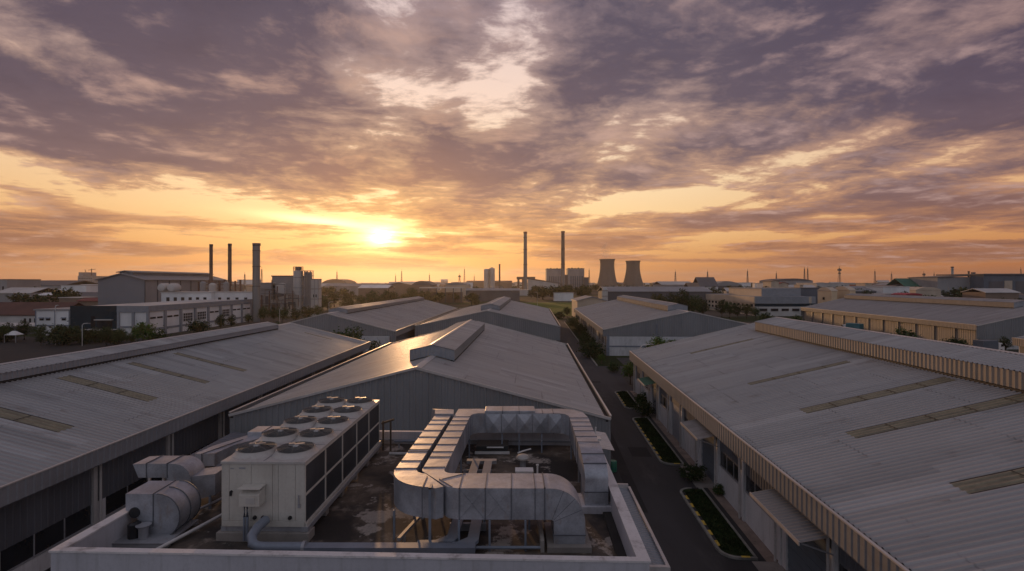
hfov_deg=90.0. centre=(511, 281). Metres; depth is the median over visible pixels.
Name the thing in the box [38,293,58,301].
shed
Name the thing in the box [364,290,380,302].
tree
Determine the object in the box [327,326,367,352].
tree
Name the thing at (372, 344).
tree
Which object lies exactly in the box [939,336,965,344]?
shrub
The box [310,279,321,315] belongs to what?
storage tank
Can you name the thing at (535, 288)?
tree
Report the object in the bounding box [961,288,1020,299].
building
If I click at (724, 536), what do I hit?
planted island
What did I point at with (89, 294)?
distant building
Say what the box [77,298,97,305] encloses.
shed
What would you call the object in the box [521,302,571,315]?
field
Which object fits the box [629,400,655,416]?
shrub
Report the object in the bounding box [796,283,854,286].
building
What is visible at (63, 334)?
shrub
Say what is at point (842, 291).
house
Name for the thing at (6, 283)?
building
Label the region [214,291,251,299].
building
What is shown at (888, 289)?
distant building
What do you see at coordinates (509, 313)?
warehouse
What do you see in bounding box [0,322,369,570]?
warehouse
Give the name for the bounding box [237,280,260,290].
distant building
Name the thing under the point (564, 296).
shed
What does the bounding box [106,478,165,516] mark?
window
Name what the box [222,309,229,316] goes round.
window
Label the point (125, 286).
factory shed
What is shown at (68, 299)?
shed
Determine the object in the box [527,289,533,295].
tree
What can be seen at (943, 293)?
tree
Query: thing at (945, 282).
hangar
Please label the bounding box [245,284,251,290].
distant building
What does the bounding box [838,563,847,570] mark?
window
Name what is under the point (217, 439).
window
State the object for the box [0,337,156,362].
asphalt yard
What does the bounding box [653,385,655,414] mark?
roller door
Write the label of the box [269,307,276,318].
tree
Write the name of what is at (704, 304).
tree
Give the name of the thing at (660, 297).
tree
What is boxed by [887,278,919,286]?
shed
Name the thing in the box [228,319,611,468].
warehouse
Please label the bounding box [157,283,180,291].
storage tank
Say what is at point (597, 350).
shrub
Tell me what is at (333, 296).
tree
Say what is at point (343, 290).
tree
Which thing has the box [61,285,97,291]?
distant building
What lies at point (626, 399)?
planted island
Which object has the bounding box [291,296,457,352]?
warehouse
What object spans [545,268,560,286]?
boiler house
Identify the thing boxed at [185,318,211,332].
shrub
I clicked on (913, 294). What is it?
building
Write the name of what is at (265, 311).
tree
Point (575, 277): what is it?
boiler house
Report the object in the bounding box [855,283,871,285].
building
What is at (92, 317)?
window
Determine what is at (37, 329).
tree
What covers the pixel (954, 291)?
tree
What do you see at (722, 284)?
distant building
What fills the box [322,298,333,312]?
tree
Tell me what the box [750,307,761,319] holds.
tree
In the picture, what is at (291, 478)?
chiller
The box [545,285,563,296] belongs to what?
tree
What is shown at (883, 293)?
distant building
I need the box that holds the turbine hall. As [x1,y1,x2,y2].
[527,278,561,289]
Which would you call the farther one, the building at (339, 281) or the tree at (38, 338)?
the building at (339, 281)
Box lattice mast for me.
[837,266,841,282]
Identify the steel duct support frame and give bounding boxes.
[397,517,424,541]
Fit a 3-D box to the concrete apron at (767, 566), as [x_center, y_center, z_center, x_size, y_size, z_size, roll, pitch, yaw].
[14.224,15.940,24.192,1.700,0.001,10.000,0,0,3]
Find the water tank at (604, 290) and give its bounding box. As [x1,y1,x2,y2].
[601,287,607,299]
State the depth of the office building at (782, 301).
245.07 m
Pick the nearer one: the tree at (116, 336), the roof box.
the roof box
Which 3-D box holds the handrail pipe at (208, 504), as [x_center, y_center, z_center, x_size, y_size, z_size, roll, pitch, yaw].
[-9.641,7.107,16.314,0.222,0.225,3.607,0,0,19]
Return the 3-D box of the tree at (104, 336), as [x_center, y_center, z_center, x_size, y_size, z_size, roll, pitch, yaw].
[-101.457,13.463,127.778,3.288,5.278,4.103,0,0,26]
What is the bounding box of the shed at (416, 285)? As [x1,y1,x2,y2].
[412,281,436,292]
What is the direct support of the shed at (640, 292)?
on the ground at (750, 319)
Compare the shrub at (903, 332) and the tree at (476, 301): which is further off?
the tree at (476, 301)
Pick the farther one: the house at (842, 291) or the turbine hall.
the turbine hall
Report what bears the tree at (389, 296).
on the ground at (750, 319)
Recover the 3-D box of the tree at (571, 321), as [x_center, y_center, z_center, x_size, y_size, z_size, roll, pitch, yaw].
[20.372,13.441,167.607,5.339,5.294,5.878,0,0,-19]
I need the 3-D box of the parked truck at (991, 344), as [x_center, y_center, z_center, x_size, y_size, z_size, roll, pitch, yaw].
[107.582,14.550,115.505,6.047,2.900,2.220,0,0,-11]
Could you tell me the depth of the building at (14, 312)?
198.58 m
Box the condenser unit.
[515,467,532,472]
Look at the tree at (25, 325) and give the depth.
141.50 m
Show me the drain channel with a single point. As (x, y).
(748, 542)
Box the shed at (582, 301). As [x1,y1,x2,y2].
[571,295,607,316]
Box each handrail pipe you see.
[157,513,221,547]
[200,497,221,509]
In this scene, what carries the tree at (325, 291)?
on the ground at (750, 319)
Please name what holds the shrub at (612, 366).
on the ground at (750, 319)
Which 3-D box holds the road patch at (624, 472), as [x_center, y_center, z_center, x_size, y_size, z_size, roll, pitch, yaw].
[9.653,15.994,46.505,0.900,0.001,22.000,0,0,3]
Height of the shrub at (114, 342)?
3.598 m
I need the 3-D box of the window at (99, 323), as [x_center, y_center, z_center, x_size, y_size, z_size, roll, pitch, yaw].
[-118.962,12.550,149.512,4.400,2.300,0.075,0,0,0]
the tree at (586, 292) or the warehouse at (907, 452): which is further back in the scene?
the tree at (586, 292)
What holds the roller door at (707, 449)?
in the warehouse at (907, 452)
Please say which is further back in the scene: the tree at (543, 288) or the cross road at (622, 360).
the tree at (543, 288)
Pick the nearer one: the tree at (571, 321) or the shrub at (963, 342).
the shrub at (963, 342)
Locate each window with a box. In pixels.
[0,505,92,570]
[91,316,94,328]
[97,321,111,328]
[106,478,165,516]
[183,312,192,321]
[186,439,217,455]
[197,311,205,319]
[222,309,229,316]
[660,393,668,411]
[719,451,737,483]
[745,475,773,520]
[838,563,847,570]
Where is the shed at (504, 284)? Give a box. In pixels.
[466,281,511,287]
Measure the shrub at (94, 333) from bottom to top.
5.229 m
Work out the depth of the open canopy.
402.00 m
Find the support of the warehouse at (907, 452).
on the ground at (750, 319)
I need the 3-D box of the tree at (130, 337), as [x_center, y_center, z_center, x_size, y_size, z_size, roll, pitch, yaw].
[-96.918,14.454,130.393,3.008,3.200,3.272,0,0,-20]
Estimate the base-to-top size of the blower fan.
1.294 m
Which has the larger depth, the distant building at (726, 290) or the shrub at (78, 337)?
the distant building at (726, 290)
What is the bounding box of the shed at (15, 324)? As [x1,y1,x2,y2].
[0,323,34,333]
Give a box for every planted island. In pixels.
[615,391,638,408]
[632,417,683,465]
[680,487,757,559]
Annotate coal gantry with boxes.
[517,277,534,289]
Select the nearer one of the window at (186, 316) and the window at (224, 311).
the window at (186, 316)
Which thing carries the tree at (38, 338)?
on the asphalt yard at (20, 349)
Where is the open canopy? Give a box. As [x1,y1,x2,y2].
[419,287,463,302]
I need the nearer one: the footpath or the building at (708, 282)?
the footpath
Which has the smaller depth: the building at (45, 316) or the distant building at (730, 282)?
the building at (45, 316)
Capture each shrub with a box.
[0,330,18,341]
[40,321,87,344]
[73,331,93,343]
[81,326,107,343]
[105,334,128,344]
[144,325,171,340]
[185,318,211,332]
[553,310,564,318]
[574,323,587,334]
[576,339,605,357]
[577,331,589,339]
[577,334,597,348]
[606,361,619,371]
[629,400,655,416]
[634,391,646,404]
[676,458,707,480]
[712,483,725,495]
[758,311,772,319]
[789,315,804,320]
[890,323,918,337]
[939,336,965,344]
[955,338,972,345]
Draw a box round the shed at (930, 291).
[910,287,940,296]
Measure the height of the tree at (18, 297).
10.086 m
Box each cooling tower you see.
[597,259,617,286]
[622,260,643,286]
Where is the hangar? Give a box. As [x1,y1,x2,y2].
[907,272,1023,294]
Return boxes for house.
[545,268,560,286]
[566,268,583,288]
[817,287,837,303]
[835,286,855,298]
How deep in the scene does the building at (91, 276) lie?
1103.80 m
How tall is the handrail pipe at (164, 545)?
0.230 m
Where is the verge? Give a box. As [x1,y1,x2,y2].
[565,322,622,365]
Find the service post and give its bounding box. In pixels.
[381,418,393,450]
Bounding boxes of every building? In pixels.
[0,279,40,289]
[0,302,84,322]
[33,307,69,336]
[48,427,669,570]
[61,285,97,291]
[70,299,251,335]
[71,292,97,296]
[78,269,106,281]
[160,291,214,301]
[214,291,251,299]
[227,281,243,290]
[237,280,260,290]
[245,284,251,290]
[260,283,274,314]
[271,275,303,314]
[322,279,356,283]
[323,284,386,295]
[465,288,519,300]
[565,275,567,285]
[583,277,588,285]
[652,281,690,286]
[684,283,699,286]
[693,277,718,290]
[706,287,815,315]
[716,281,741,285]
[717,282,740,289]
[722,288,728,293]
[736,282,750,286]
[759,278,812,284]
[762,280,779,287]
[779,282,787,287]
[785,287,836,303]
[788,285,814,286]
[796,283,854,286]
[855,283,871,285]
[863,286,909,292]
[868,293,892,294]
[872,283,902,285]
[876,280,889,282]
[891,293,922,295]
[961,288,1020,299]
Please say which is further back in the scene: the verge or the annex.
the verge
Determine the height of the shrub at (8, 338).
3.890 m
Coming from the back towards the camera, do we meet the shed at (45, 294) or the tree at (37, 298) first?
the shed at (45, 294)
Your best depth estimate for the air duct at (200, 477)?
16.27 m
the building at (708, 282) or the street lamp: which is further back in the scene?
the building at (708, 282)
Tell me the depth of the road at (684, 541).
39.29 m
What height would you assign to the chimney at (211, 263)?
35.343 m
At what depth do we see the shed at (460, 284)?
560.00 m
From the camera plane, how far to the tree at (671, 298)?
234.76 m
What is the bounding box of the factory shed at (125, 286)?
[95,270,227,304]
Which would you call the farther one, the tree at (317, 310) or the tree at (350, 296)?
the tree at (350, 296)
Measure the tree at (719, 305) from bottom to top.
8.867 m
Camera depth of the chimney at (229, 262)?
274.36 m
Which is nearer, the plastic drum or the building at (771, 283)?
the plastic drum
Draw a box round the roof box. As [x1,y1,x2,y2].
[475,440,509,453]
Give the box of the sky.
[0,0,1023,282]
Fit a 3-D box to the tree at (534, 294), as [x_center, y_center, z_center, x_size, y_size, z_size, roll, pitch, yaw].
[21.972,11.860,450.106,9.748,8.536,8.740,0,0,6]
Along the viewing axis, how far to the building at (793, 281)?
760.00 m
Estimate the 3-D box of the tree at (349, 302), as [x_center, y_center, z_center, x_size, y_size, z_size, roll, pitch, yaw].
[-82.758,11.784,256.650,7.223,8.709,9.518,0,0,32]
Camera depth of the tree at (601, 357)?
99.93 m
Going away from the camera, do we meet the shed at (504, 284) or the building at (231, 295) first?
the building at (231, 295)
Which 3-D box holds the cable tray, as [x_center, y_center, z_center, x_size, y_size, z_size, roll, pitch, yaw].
[-1.338,7.060,16.678,1.624,0.320,6.775,0,0,7]
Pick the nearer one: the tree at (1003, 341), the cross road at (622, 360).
the cross road at (622, 360)
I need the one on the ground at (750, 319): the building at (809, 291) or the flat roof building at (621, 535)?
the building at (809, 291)
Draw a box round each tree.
[0,324,9,342]
[2,321,16,335]
[5,292,29,301]
[15,320,33,339]
[23,294,50,301]
[29,324,48,336]
[33,332,45,344]
[47,287,81,301]
[49,324,65,344]
[96,326,112,345]
[110,328,127,344]
[127,333,135,342]
[130,322,157,340]
[214,314,227,328]
[226,314,236,325]
[243,313,253,324]
[257,306,270,321]
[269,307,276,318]
[275,306,290,323]
[290,308,300,319]
[300,305,314,317]
[313,305,323,314]
[322,287,330,295]
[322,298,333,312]
[327,290,344,306]
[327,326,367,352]
[338,297,353,306]
[339,287,349,294]
[343,291,357,300]
[355,295,365,303]
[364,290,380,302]
[365,340,381,351]
[368,297,379,302]
[382,289,397,300]
[405,287,418,296]
[416,290,430,300]
[432,295,440,301]
[435,292,445,303]
[452,293,458,299]
[464,292,479,300]
[471,298,479,304]
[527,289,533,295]
[532,291,541,297]
[533,286,541,291]
[538,285,549,299]
[539,290,547,299]
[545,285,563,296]
[562,286,573,293]
[563,307,570,314]
[566,316,580,330]
[572,320,584,335]
[574,284,589,295]
[581,289,591,295]
[591,284,599,289]
[597,354,605,363]
[621,361,632,384]
[646,334,674,346]
[650,293,666,301]
[664,292,681,302]
[673,288,691,306]
[683,294,704,311]
[695,298,709,313]
[713,299,726,316]
[722,301,736,317]
[732,304,741,317]
[738,304,751,318]
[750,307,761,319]
[941,290,948,296]
[947,287,966,296]
[997,336,1012,349]
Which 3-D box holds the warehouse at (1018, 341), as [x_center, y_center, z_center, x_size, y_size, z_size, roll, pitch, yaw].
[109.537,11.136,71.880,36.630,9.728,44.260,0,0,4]
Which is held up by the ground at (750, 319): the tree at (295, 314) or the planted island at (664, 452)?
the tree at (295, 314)
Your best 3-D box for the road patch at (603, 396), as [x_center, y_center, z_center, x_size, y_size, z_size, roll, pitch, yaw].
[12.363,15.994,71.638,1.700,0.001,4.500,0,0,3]
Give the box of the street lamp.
[82,323,90,345]
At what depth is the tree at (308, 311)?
204.45 m
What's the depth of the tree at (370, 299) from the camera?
258.79 m
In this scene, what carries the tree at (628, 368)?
on the ground at (750, 319)
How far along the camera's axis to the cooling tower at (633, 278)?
1401.99 m
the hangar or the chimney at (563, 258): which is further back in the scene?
the chimney at (563, 258)
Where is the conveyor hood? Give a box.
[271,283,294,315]
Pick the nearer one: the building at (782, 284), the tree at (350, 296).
the tree at (350, 296)
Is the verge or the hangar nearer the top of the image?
the hangar
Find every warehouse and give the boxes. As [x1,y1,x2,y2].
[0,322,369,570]
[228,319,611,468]
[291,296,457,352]
[415,296,560,340]
[574,295,747,355]
[629,317,1023,570]
[801,293,1023,348]
[1011,336,1023,352]
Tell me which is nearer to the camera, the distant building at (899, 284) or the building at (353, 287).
the distant building at (899, 284)
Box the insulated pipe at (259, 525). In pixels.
[233,516,475,553]
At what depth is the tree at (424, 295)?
331.65 m
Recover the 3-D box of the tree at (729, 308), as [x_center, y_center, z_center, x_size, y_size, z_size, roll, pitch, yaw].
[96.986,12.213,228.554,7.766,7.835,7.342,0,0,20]
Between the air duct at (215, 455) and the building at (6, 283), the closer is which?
the air duct at (215, 455)
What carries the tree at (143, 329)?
on the asphalt yard at (20, 349)
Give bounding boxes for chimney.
[209,244,212,282]
[228,243,231,290]
[252,243,260,321]
[523,232,526,289]
[561,231,564,286]
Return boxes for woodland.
[359,283,874,287]
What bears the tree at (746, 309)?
on the ground at (750, 319)
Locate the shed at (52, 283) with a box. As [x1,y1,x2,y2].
[41,280,97,288]
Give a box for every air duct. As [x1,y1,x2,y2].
[133,455,221,508]
[195,435,260,466]
[247,425,278,435]
[393,409,453,539]
[422,406,610,552]
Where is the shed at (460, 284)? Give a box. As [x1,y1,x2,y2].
[445,282,470,296]
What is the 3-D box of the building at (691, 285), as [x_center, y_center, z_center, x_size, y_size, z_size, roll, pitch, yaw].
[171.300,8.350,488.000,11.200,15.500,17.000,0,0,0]
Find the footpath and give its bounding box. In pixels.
[630,391,777,561]
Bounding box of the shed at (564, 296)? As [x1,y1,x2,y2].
[553,292,572,300]
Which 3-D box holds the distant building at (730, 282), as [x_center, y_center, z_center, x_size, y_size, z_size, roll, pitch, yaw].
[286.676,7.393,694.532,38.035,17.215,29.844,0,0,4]
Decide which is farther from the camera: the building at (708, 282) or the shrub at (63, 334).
the building at (708, 282)
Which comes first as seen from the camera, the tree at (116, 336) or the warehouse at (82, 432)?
the warehouse at (82, 432)
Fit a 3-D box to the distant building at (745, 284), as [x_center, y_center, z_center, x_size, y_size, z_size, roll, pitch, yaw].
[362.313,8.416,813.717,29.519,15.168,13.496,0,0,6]
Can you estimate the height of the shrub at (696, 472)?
1.701 m
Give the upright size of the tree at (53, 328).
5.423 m
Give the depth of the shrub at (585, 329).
154.28 m
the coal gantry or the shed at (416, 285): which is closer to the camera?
the shed at (416, 285)
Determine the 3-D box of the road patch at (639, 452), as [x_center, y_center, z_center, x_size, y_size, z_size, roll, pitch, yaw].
[12.009,15.994,48.217,1.800,0.001,2.700,0,0,3]
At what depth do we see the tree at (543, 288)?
459.28 m
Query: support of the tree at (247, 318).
on the ground at (750, 319)
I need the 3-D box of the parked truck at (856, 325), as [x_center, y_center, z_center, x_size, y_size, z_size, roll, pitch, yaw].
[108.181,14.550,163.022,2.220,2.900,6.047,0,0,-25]
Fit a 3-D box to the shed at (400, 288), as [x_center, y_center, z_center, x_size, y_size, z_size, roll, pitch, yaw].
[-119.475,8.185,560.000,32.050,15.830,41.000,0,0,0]
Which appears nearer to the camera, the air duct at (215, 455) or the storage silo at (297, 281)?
the air duct at (215, 455)
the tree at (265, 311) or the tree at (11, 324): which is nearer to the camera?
the tree at (11, 324)
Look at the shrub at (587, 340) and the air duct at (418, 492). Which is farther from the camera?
the shrub at (587, 340)
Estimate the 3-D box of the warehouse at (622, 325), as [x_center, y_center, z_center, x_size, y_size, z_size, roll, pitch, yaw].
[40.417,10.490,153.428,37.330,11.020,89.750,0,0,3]
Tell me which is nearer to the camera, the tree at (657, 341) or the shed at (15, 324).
the tree at (657, 341)
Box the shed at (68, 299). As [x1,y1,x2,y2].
[58,297,97,301]
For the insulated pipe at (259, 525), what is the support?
on the flat roof building at (621, 535)
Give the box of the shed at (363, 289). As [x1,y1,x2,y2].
[358,285,394,298]
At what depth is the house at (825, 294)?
285.00 m
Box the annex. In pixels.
[596,431,613,449]
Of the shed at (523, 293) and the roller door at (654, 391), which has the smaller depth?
the roller door at (654, 391)
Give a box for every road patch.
[598,393,607,399]
[611,432,647,512]
[628,447,651,456]
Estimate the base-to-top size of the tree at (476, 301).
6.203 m
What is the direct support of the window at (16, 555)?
in the warehouse at (82, 432)
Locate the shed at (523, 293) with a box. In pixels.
[520,290,527,295]
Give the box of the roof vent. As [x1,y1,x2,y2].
[516,448,530,466]
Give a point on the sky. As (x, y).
(360, 141)
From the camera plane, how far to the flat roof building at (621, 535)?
14.18 m
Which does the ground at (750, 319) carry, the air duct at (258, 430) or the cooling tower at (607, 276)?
the cooling tower at (607, 276)
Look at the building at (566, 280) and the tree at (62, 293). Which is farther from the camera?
the building at (566, 280)
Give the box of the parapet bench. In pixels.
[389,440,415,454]
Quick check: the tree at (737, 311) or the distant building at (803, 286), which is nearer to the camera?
the tree at (737, 311)
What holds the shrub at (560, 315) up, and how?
on the ground at (750, 319)
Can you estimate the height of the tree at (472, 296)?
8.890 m
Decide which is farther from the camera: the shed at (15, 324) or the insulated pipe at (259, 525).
the shed at (15, 324)
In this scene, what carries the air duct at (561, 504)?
on the flat roof building at (621, 535)
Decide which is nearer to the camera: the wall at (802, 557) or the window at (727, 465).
the wall at (802, 557)
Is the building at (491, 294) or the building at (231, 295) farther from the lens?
the building at (491, 294)
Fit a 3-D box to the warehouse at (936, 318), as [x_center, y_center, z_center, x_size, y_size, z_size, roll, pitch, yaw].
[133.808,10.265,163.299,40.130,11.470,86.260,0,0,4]
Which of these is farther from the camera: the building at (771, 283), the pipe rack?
the building at (771, 283)
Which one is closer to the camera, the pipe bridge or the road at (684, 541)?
the road at (684, 541)
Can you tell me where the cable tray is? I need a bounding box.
[417,459,496,543]
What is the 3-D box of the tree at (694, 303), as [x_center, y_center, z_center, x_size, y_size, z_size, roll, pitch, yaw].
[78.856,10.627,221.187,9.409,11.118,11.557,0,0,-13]
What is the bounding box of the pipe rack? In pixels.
[198,280,240,290]
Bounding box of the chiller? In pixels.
[216,397,380,541]
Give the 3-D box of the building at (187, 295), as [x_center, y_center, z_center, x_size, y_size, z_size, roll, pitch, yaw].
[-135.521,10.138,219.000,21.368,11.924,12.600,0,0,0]
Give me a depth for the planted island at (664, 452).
50.53 m
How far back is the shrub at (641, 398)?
66.28 m
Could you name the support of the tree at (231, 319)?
on the ground at (750, 319)
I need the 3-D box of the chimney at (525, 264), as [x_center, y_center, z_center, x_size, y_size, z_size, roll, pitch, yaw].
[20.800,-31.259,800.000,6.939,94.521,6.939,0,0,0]
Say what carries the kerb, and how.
on the road at (684, 541)
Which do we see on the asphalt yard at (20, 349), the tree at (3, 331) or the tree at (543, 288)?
the tree at (3, 331)
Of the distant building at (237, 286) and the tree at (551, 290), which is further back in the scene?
the distant building at (237, 286)
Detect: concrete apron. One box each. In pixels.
[681,466,713,487]
[752,561,787,570]
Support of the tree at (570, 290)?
on the ground at (750, 319)
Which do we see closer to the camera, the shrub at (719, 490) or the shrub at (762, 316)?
the shrub at (719, 490)
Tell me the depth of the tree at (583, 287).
479.67 m
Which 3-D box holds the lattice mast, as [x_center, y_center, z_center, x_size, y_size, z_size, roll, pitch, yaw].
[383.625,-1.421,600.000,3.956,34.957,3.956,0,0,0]
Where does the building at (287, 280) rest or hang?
on the ground at (750, 319)
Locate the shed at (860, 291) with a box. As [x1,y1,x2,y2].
[838,286,875,293]
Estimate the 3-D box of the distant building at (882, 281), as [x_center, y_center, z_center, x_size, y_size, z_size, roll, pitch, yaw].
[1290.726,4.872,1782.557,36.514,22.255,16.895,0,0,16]
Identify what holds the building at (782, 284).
on the ground at (750, 319)
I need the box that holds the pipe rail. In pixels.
[476,519,543,552]
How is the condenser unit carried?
on the flat roof building at (621, 535)
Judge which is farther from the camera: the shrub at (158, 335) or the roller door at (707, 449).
the shrub at (158, 335)
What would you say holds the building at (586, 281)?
on the ground at (750, 319)
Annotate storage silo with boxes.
[293,267,303,313]
[484,267,494,287]
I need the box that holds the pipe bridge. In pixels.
[260,284,298,316]
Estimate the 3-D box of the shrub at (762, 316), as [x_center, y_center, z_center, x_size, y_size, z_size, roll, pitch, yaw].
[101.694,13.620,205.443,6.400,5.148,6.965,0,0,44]
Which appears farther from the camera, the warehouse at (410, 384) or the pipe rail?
the warehouse at (410, 384)
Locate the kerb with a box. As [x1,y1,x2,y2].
[564,322,597,365]
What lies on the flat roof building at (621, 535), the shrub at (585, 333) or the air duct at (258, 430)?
the air duct at (258, 430)
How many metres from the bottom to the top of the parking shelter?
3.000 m
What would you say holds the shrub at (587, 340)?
on the verge
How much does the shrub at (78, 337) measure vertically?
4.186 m
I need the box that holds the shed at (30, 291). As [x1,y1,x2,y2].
[0,287,57,301]
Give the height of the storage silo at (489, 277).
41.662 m
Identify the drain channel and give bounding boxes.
[628,391,765,561]
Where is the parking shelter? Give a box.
[4,331,22,342]
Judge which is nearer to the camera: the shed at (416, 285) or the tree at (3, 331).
the tree at (3, 331)
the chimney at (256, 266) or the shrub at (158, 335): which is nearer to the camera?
the shrub at (158, 335)
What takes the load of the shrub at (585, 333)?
on the verge
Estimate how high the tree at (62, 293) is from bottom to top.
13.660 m
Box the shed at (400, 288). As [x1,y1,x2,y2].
[387,282,412,296]
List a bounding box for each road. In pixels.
[558,322,766,570]
[598,358,631,374]
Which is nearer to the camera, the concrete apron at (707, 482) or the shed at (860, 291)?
the concrete apron at (707, 482)
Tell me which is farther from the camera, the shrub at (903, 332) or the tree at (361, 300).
the tree at (361, 300)
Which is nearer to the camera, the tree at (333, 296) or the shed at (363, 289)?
the tree at (333, 296)
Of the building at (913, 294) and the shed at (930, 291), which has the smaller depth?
the building at (913, 294)
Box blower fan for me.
[112,480,200,547]
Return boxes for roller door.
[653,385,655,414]
[673,403,678,441]
[702,437,713,482]
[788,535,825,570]
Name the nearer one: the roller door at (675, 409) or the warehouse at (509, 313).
the roller door at (675, 409)
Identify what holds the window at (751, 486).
in the warehouse at (907, 452)
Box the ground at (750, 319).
[16,283,1018,570]
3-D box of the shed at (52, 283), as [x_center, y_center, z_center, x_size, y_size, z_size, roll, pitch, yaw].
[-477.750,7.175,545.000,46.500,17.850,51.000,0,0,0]
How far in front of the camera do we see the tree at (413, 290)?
368.50 m
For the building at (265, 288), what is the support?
on the ground at (750, 319)
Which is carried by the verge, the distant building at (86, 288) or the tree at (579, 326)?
the tree at (579, 326)
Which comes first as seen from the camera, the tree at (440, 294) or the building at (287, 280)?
the building at (287, 280)
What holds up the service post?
on the flat roof building at (621, 535)
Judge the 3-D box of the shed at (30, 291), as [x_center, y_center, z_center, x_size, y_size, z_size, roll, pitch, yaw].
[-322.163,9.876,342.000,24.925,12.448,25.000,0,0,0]
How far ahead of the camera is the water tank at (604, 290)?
283.64 m
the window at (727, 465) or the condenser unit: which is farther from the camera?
the window at (727, 465)
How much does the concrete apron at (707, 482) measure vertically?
0.001 m
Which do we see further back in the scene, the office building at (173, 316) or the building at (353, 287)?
the building at (353, 287)
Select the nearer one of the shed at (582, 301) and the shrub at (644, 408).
the shrub at (644, 408)
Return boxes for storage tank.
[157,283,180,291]
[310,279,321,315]
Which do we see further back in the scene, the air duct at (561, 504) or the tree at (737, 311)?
the tree at (737, 311)
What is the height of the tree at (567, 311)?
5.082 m
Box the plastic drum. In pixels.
[611,460,616,471]
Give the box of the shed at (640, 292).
[597,287,712,307]
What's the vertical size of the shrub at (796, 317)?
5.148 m
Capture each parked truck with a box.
[841,323,863,329]
[973,339,1004,349]
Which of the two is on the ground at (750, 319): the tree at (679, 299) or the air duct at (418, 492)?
the tree at (679, 299)
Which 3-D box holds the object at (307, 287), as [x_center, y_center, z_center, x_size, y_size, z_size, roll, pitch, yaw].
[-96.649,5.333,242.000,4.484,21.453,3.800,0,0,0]
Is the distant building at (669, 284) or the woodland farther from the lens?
the woodland
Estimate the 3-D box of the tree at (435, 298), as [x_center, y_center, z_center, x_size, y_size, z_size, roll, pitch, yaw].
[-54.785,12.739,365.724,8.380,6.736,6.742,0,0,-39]
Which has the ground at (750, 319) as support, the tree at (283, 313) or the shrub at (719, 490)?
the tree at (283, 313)
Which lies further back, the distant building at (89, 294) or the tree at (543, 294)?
the tree at (543, 294)
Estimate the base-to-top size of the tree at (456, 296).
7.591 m
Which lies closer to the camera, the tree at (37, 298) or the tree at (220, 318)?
the tree at (220, 318)
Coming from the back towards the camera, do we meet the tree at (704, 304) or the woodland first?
the woodland
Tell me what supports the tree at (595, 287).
on the ground at (750, 319)
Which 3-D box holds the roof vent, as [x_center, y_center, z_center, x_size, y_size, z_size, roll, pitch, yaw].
[0.459,6.857,19.800,0.578,0.726,0.500,0,0,0]
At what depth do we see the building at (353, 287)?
600.00 m
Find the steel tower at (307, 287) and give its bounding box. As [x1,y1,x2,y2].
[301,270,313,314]

